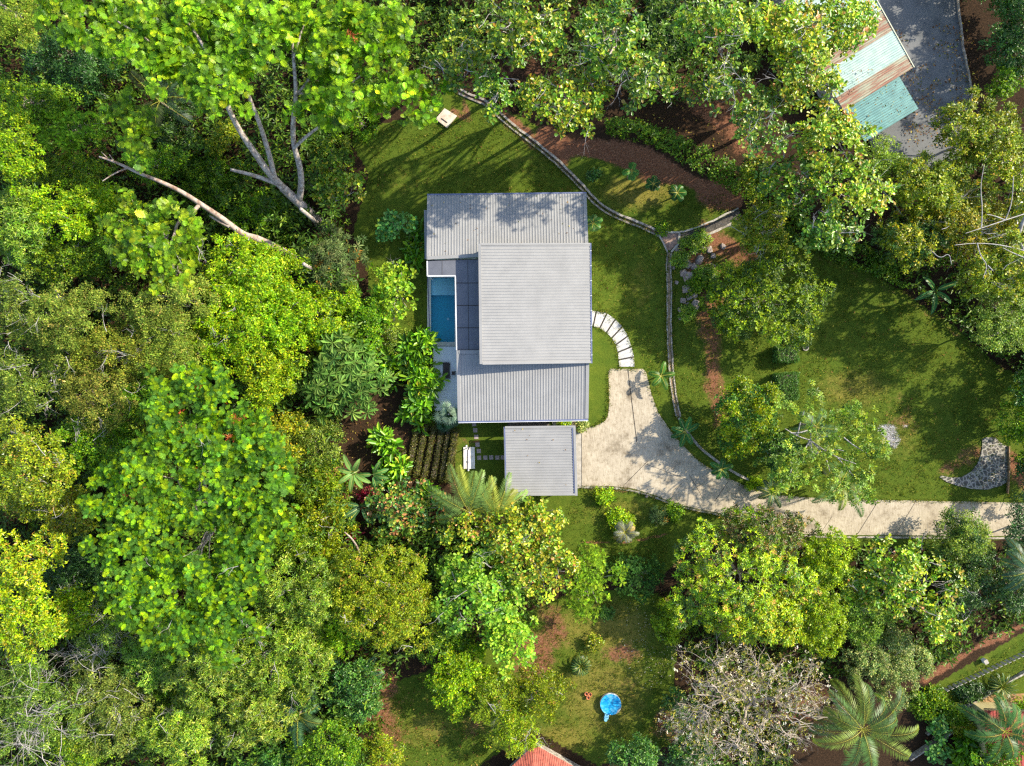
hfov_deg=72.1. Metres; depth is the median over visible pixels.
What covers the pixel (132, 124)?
flame tree
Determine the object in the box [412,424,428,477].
hedge row
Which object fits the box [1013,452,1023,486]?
broadleaf tree
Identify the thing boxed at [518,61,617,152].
almond tree
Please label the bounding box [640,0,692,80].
evergreen tree
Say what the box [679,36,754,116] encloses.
almond tree
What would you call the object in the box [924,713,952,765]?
climbing shrub
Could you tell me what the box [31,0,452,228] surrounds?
flame tree
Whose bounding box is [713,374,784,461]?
broadleaf tree
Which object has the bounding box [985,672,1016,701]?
cycad palm
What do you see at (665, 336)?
grass tufts
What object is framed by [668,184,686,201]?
garden palm
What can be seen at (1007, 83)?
broadleaf tree
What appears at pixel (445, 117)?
concrete slab
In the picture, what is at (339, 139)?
shrub
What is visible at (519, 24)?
almond tree
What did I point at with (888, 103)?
roof litter
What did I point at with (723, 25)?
almond tree
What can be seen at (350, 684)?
broadleaf tree
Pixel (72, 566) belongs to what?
broadleaf tree
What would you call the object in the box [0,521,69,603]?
broadleaf tree
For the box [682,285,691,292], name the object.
garden rock
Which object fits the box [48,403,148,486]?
broadleaf tree
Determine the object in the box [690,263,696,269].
garden rock
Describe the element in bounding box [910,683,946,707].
shrub
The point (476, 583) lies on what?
broadleaf tree
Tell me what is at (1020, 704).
leafy shrub
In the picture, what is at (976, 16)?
forest floor
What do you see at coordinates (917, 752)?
garden wall
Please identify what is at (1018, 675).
garden wall
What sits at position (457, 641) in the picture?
broadleaf tree
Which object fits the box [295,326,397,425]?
umbrella tree
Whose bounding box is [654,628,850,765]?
bare flowering tree
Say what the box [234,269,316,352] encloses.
broadleaf tree
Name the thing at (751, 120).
almond tree
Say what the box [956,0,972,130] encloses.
yard kerb
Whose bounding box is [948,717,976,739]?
shrub
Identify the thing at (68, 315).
broadleaf tree
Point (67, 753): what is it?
broadleaf tree
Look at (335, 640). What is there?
broadleaf tree
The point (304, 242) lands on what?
undergrowth
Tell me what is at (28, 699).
twiggy tree
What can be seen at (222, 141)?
broadleaf tree
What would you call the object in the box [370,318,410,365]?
broadleaf tree
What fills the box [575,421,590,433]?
flowering shrub
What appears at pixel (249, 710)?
broadleaf tree
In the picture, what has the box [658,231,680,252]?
junction pit
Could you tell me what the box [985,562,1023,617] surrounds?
evergreen tree
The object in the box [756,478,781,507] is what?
garden palm
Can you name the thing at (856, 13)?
almond tree
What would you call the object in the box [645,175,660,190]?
garden palm
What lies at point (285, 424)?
broadleaf tree
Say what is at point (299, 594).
broadleaf tree
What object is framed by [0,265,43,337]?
broadleaf tree
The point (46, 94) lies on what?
broadleaf tree
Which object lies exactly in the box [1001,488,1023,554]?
evergreen tree
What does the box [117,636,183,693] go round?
broadleaf tree
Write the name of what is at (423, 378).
ginger clump
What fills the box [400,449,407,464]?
hedge row
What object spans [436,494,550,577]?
broadleaf tree
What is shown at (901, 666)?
variegated tree
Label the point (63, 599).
broadleaf tree
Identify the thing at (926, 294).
banana plant
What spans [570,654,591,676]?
cycad palm
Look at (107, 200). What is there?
broadleaf tree
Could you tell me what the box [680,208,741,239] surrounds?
stone ditch
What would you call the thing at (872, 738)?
coconut palm
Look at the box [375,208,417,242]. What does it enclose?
young tree
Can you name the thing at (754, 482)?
climbing shrub
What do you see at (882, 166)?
broadleaf tree
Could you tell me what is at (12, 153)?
broadleaf tree
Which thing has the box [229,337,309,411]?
broadleaf tree
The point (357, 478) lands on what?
banana plant
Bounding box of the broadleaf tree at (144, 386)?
[105,371,161,425]
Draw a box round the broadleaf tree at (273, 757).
[242,736,304,765]
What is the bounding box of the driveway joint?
[581,370,954,533]
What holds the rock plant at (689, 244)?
on the lawn at (578, 164)
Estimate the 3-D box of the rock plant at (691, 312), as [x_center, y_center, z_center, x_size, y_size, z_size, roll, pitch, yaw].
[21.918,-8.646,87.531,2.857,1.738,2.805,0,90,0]
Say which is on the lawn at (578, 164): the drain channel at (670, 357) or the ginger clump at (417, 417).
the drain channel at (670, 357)
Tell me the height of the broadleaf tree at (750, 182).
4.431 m
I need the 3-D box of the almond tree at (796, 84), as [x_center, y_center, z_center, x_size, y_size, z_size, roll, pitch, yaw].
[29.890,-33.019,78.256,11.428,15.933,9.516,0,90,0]
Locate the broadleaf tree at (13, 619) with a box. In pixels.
[0,582,71,668]
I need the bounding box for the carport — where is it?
[504,425,577,495]
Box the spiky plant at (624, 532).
[613,521,639,542]
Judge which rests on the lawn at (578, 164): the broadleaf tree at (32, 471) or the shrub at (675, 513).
the shrub at (675, 513)
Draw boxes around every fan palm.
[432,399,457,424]
[436,407,459,432]
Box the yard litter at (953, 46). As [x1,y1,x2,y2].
[895,21,979,147]
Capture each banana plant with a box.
[337,454,370,492]
[343,495,375,522]
[358,461,387,489]
[915,277,957,313]
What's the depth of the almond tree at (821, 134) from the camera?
73.76 m
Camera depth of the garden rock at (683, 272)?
87.64 m
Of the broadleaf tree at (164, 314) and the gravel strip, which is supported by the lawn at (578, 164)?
the gravel strip
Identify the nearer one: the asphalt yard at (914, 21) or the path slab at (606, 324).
the asphalt yard at (914, 21)
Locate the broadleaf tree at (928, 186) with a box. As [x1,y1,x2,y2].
[882,149,976,222]
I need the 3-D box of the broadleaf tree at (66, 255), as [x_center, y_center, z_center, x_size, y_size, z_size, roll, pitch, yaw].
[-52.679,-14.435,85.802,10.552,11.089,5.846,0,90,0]
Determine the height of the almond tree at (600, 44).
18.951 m
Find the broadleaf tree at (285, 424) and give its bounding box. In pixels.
[250,403,312,471]
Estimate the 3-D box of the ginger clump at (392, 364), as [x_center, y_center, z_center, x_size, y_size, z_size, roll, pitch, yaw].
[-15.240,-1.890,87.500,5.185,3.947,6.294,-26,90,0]
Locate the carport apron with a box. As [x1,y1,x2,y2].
[576,429,580,485]
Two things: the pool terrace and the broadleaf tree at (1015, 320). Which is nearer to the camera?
the broadleaf tree at (1015, 320)
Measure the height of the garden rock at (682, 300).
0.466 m
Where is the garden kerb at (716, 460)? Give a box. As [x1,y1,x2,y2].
[678,417,748,479]
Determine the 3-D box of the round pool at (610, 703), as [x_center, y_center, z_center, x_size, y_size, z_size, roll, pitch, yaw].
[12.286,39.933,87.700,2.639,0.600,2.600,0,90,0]
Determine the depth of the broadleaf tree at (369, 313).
84.90 m
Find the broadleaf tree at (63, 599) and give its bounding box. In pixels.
[36,581,99,639]
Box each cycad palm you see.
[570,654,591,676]
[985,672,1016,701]
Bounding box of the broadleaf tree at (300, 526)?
[242,509,325,574]
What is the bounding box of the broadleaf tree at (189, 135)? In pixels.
[146,97,199,154]
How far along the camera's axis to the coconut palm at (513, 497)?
81.89 m
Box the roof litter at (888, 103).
[861,81,909,133]
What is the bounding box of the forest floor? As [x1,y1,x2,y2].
[0,0,1023,765]
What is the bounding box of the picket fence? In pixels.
[944,651,1023,691]
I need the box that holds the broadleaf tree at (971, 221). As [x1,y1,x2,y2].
[908,178,1023,263]
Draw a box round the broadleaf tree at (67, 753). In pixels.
[37,715,114,765]
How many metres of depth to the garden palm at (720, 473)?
86.10 m
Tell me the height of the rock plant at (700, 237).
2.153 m
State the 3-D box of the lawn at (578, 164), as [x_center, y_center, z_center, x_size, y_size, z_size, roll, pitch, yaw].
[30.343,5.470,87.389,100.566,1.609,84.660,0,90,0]
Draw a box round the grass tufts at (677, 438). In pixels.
[608,365,1022,504]
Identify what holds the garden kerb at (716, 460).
on the lawn at (578, 164)
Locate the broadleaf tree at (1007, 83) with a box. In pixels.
[984,53,1023,100]
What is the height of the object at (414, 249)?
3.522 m
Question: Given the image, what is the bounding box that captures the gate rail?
[1006,446,1010,493]
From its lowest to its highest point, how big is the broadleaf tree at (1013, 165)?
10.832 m
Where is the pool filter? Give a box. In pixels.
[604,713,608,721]
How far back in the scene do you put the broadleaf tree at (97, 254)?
82.48 m
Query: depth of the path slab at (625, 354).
87.94 m
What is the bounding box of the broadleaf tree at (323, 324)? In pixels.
[283,276,360,351]
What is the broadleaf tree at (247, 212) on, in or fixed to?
on the forest floor
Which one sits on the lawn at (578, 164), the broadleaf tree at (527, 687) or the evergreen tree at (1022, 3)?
the broadleaf tree at (527, 687)
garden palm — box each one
[587,214,602,231]
[622,162,638,180]
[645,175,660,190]
[648,361,675,389]
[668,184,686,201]
[670,417,698,446]
[710,458,732,479]
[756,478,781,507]
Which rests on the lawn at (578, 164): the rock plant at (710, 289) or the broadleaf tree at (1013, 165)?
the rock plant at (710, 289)
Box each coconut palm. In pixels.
[128,69,195,131]
[273,683,324,748]
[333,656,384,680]
[426,464,517,523]
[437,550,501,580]
[465,472,527,515]
[789,408,837,453]
[801,674,918,765]
[811,453,866,516]
[956,692,1023,764]
[993,537,1023,591]
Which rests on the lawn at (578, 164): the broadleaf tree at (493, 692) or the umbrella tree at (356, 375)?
the broadleaf tree at (493, 692)
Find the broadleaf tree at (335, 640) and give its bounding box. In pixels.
[312,585,367,660]
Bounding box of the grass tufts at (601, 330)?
[592,324,620,365]
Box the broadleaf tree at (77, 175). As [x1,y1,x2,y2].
[25,149,111,193]
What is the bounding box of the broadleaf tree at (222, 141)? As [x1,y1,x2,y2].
[202,117,243,155]
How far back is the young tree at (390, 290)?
84.73 m
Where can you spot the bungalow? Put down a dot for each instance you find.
(989, 708)
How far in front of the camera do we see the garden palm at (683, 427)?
85.90 m
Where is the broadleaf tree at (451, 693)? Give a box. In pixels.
[423,642,492,723]
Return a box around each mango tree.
[650,595,695,646]
[664,503,828,643]
[716,502,821,560]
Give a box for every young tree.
[367,254,418,330]
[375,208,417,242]
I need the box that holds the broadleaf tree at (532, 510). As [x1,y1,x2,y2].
[515,495,569,544]
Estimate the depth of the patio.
87.94 m
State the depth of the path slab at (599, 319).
87.94 m
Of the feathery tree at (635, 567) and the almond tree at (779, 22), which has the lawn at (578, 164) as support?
the feathery tree at (635, 567)
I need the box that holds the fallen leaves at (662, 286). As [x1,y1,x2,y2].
[377,118,990,440]
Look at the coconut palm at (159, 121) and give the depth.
84.60 m
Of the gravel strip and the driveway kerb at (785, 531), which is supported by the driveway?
the driveway kerb at (785, 531)
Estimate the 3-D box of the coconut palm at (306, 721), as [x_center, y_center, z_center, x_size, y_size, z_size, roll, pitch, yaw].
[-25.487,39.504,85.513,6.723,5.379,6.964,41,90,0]
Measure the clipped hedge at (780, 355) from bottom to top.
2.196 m
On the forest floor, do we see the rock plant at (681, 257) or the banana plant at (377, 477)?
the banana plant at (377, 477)
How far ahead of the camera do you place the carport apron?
87.94 m
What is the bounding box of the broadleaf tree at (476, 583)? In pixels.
[428,546,526,637]
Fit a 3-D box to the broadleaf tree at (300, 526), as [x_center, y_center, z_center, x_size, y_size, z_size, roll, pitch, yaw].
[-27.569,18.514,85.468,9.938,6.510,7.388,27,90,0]
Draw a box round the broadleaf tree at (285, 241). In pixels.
[251,189,316,246]
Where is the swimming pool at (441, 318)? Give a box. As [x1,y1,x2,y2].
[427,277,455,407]
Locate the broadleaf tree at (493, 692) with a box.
[469,666,519,727]
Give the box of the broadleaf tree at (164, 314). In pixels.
[114,263,222,342]
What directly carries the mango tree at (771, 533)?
on the lawn at (578, 164)
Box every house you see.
[424,192,591,422]
[510,742,579,765]
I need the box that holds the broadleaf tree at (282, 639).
[221,598,335,713]
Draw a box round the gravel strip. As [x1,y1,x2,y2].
[508,422,548,425]
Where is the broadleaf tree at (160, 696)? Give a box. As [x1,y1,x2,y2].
[138,651,184,720]
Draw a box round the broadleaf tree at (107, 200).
[78,180,125,225]
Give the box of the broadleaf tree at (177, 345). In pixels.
[133,316,207,380]
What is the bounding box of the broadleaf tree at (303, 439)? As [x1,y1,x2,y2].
[286,413,346,486]
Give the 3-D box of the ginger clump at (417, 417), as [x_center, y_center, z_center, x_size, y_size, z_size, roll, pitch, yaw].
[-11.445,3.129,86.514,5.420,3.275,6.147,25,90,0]
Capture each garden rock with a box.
[680,269,686,276]
[680,298,685,303]
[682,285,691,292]
[683,272,692,281]
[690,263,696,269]
[691,299,699,309]
[695,255,703,264]
[706,246,712,252]
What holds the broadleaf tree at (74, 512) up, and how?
on the forest floor
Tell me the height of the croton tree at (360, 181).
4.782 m
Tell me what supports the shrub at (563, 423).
on the gravel corner
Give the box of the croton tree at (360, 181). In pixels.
[305,155,367,214]
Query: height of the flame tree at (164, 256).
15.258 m
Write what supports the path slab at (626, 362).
on the path bed
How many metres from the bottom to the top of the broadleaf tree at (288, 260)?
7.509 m
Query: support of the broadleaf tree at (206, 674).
on the forest floor
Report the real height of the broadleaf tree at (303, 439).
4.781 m
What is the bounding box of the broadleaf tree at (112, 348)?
[62,307,180,383]
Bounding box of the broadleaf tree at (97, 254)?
[61,211,165,277]
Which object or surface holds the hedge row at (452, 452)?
on the forest floor
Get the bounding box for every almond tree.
[415,6,502,95]
[471,61,524,124]
[485,0,572,71]
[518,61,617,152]
[546,0,660,81]
[612,43,677,115]
[670,0,768,61]
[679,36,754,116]
[729,80,798,158]
[743,0,833,71]
[751,19,847,116]
[754,150,844,215]
[789,97,882,173]
[792,0,881,61]
[793,208,866,255]
[809,157,901,224]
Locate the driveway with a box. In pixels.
[582,369,1023,535]
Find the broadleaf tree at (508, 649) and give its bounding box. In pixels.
[480,607,538,681]
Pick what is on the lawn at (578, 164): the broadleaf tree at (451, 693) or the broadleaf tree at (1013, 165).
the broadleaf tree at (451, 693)
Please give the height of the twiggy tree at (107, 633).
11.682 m
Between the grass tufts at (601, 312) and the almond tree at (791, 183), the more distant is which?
the grass tufts at (601, 312)
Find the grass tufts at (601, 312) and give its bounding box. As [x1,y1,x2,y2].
[592,309,636,367]
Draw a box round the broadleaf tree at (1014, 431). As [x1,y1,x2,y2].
[990,384,1023,463]
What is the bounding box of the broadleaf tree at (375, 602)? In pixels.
[327,540,442,654]
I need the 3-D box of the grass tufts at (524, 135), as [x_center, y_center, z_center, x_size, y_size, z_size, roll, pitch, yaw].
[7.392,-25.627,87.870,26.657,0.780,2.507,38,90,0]
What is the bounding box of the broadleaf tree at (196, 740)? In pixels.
[129,702,216,765]
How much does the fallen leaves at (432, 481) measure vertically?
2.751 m
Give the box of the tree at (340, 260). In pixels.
[297,218,370,295]
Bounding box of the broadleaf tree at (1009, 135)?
[928,84,1023,168]
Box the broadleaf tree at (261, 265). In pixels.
[194,229,287,316]
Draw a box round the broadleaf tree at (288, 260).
[249,243,311,298]
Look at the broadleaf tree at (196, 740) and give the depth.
81.56 m
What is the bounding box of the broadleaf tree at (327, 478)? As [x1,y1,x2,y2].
[285,456,362,530]
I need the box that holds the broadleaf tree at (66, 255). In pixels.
[22,238,112,284]
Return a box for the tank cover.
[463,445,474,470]
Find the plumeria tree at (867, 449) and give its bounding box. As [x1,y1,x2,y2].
[764,379,892,506]
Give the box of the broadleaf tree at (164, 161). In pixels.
[126,142,191,185]
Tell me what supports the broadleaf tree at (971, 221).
on the forest floor
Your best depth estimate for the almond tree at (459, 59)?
72.61 m
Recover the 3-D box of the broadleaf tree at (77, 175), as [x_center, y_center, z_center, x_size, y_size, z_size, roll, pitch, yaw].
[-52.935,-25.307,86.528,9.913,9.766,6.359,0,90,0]
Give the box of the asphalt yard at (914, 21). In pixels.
[855,0,969,173]
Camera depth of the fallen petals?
87.95 m
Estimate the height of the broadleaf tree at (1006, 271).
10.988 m
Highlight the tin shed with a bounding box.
[767,0,917,140]
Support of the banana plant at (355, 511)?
on the forest floor
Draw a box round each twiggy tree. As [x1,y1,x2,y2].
[0,598,94,765]
[37,582,178,701]
[62,652,166,760]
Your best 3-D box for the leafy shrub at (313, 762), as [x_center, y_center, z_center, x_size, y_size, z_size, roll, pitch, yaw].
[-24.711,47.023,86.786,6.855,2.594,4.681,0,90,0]
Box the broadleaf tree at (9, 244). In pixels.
[0,176,51,270]
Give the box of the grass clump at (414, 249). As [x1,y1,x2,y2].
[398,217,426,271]
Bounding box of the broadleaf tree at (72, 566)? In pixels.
[38,533,117,602]
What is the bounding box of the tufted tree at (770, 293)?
[697,243,837,352]
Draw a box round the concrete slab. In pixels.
[436,108,456,127]
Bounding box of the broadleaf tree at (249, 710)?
[213,675,296,752]
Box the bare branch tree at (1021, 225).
[916,166,1023,277]
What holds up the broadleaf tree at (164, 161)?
on the forest floor
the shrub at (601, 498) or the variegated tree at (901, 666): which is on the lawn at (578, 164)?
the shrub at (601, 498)
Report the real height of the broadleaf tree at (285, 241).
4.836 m
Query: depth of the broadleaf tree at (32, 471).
78.12 m
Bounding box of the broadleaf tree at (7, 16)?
[0,0,59,53]
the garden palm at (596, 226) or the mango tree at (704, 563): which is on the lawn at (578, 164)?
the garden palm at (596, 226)
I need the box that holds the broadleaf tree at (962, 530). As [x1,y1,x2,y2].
[921,504,995,565]
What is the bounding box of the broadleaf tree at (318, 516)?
[297,493,360,545]
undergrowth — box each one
[0,0,797,765]
[672,138,1023,765]
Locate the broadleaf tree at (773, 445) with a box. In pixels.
[750,426,810,480]
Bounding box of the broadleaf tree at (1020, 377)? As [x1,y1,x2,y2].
[1009,344,1023,410]
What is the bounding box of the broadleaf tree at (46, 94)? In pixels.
[0,72,83,128]
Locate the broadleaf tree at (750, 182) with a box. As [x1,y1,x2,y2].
[731,153,773,200]
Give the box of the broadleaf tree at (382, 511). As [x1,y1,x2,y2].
[360,476,450,542]
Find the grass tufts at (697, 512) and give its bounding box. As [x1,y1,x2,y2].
[578,484,723,518]
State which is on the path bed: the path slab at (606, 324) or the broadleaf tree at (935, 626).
the path slab at (606, 324)
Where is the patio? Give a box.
[949,693,1023,724]
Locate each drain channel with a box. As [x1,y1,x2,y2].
[444,79,657,234]
[666,252,680,416]
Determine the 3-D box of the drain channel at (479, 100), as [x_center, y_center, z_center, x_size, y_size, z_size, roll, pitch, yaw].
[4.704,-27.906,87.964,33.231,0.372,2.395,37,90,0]
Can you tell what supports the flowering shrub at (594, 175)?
on the lawn at (578, 164)
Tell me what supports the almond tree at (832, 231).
on the forest floor
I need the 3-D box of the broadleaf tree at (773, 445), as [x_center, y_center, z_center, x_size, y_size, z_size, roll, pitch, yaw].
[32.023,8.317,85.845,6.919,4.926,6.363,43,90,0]
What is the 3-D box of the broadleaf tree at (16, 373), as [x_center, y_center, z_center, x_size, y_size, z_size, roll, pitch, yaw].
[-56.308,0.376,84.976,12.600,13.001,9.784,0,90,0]
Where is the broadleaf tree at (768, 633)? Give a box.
[696,589,809,648]
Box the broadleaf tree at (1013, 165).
[983,144,1023,226]
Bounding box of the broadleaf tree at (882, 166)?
[854,132,906,181]
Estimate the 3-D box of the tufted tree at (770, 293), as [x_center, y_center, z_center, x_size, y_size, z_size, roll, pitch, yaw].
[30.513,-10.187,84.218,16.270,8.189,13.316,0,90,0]
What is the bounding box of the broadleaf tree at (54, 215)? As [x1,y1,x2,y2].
[17,178,106,246]
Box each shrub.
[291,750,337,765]
[301,121,356,158]
[344,524,365,539]
[348,107,380,145]
[356,484,375,502]
[556,421,571,425]
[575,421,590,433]
[584,630,604,653]
[586,166,603,181]
[592,485,616,506]
[599,604,615,621]
[604,506,636,532]
[648,505,669,526]
[654,220,670,236]
[666,498,685,523]
[743,475,763,491]
[908,692,955,721]
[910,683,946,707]
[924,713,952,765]
[938,702,969,727]
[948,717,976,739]
[951,679,990,705]
[1013,695,1023,710]
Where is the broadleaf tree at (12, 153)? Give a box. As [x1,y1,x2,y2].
[0,101,46,198]
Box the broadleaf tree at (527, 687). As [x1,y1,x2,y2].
[501,662,577,725]
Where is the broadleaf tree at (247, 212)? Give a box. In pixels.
[214,185,280,236]
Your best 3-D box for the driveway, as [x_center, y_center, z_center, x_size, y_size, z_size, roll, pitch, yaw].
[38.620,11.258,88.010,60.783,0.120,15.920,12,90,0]
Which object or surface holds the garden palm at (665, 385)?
on the lawn at (578, 164)
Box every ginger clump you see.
[366,422,404,461]
[369,341,404,395]
[372,446,412,488]
[393,324,442,378]
[393,384,439,435]
[396,359,450,399]
[409,479,441,510]
[943,728,983,765]
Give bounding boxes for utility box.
[981,658,988,664]
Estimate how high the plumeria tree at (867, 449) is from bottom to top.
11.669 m
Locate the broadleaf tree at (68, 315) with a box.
[0,279,118,373]
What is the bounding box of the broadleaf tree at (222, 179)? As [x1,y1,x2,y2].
[171,148,255,211]
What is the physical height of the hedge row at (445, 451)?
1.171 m
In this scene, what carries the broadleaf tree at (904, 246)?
on the forest floor
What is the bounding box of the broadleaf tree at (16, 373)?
[0,347,79,425]
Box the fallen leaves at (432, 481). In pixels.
[344,103,757,765]
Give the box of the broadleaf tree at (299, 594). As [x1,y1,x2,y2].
[250,533,350,641]
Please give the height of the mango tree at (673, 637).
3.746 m
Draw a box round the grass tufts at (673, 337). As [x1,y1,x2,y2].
[669,251,681,407]
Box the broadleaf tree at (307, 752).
[281,715,366,765]
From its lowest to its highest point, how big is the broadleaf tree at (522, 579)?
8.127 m
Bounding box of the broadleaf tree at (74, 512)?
[38,486,105,545]
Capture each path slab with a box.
[594,311,605,326]
[600,314,613,331]
[608,320,620,336]
[613,328,626,343]
[616,337,630,350]
[618,348,633,358]
[619,358,634,366]
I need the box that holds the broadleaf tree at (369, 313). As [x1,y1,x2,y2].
[331,293,390,356]
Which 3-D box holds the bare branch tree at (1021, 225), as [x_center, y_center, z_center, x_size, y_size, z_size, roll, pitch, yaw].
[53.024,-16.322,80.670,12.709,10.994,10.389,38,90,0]
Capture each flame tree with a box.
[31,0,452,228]
[75,360,299,672]
[95,187,208,301]
[99,84,314,271]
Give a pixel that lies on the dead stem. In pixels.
(354, 542)
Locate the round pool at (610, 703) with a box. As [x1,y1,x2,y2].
[600,692,620,714]
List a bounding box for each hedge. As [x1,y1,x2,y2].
[482,82,911,287]
[770,371,800,401]
[772,342,800,363]
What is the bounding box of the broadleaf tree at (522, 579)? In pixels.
[498,535,580,605]
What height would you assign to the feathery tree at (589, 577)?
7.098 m
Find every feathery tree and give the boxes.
[34,96,118,155]
[562,539,628,625]
[603,552,666,604]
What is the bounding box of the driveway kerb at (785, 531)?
[577,486,1020,538]
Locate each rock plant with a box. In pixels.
[668,249,692,269]
[677,234,698,255]
[677,303,697,323]
[683,270,706,297]
[689,226,714,254]
[692,263,721,292]
[703,275,725,299]
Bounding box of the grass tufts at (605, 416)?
[583,372,611,428]
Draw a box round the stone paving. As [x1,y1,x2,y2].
[940,437,1006,488]
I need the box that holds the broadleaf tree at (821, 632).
[776,567,849,658]
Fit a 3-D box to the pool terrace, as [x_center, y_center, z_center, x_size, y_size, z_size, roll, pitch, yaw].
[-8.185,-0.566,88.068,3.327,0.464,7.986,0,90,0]
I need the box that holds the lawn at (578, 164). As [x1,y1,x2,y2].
[352,92,1023,764]
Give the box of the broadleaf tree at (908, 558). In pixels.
[839,526,979,619]
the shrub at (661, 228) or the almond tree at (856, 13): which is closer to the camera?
the almond tree at (856, 13)
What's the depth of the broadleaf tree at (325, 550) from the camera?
84.87 m
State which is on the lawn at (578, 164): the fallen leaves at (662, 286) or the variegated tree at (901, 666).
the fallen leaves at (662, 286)
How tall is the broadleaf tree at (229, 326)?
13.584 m
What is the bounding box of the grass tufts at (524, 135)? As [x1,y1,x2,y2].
[492,108,657,236]
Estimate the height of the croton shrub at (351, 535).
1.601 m
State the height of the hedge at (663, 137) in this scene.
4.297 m
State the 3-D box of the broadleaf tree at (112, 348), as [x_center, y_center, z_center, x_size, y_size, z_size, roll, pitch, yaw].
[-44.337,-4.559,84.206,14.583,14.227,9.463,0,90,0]
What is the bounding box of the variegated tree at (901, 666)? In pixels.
[841,625,935,710]
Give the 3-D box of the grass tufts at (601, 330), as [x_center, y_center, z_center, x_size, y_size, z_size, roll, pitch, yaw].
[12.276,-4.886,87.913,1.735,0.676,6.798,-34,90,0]
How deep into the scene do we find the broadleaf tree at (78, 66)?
84.93 m
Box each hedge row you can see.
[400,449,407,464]
[406,426,420,475]
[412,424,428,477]
[420,424,437,480]
[429,423,444,481]
[438,426,452,483]
[442,428,459,483]
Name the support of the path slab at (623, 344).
on the path bed
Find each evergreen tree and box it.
[605,731,661,765]
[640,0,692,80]
[656,730,714,765]
[660,686,697,736]
[939,545,1006,612]
[963,0,1008,11]
[977,0,1023,78]
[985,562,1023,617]
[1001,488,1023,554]
[1011,0,1023,42]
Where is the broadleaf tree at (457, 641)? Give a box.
[417,618,475,664]
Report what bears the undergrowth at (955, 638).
on the forest floor
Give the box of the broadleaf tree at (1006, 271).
[954,226,1023,304]
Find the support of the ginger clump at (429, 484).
on the forest floor
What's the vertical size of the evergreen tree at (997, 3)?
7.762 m
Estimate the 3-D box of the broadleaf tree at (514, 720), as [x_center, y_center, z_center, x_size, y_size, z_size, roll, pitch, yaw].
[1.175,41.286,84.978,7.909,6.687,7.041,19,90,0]
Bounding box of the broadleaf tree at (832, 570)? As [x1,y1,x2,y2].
[802,525,860,589]
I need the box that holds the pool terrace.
[433,346,457,409]
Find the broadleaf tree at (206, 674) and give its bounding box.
[158,628,263,728]
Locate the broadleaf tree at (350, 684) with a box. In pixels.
[324,657,384,728]
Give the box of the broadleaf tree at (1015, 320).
[969,281,1023,354]
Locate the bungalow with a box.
[970,702,1023,765]
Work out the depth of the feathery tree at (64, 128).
81.23 m
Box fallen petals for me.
[620,607,671,687]
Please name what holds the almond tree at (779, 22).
on the forest floor
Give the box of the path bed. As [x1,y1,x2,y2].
[592,311,633,359]
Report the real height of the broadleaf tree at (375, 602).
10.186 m
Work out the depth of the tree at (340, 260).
84.36 m
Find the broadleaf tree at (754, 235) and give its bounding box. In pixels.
[720,195,792,261]
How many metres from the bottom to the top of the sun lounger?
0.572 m
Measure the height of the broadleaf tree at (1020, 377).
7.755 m
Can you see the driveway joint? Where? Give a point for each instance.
(690, 476)
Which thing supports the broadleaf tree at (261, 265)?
on the forest floor
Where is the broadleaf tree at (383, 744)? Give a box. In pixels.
[358,732,407,765]
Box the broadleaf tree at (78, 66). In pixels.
[18,15,138,109]
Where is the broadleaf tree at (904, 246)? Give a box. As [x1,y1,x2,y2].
[869,203,956,274]
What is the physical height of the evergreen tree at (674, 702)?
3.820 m
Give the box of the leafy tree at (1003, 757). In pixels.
[967,741,1023,765]
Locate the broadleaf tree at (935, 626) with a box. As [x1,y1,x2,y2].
[915,583,970,648]
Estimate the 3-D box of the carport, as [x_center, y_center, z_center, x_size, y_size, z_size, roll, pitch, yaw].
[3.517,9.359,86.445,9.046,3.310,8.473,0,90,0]
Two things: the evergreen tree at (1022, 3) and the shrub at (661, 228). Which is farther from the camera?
the shrub at (661, 228)
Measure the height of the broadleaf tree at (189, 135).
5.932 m
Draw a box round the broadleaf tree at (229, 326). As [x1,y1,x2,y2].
[174,274,286,376]
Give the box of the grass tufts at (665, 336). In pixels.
[663,251,678,419]
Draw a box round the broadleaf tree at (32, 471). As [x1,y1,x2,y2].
[0,415,86,523]
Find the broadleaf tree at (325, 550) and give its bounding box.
[291,529,353,587]
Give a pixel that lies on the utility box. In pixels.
(984, 661)
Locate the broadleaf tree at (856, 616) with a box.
[836,587,896,652]
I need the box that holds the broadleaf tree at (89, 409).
[57,360,140,438]
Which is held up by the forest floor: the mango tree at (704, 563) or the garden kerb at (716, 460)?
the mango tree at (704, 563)
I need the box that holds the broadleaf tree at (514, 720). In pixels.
[483,700,551,759]
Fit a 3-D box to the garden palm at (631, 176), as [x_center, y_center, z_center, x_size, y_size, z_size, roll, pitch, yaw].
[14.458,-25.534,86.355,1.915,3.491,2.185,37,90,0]
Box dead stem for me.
[344,532,369,572]
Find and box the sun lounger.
[443,362,450,378]
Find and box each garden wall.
[907,714,974,760]
[925,670,1023,735]
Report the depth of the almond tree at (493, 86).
71.06 m
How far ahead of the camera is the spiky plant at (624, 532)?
86.23 m
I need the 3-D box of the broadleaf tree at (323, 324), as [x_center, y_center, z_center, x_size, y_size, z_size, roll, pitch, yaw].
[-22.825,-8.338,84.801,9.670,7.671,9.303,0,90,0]
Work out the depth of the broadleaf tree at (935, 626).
81.59 m
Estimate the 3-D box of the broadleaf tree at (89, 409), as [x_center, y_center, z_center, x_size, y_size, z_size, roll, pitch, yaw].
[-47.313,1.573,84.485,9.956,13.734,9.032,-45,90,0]
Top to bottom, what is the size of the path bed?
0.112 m

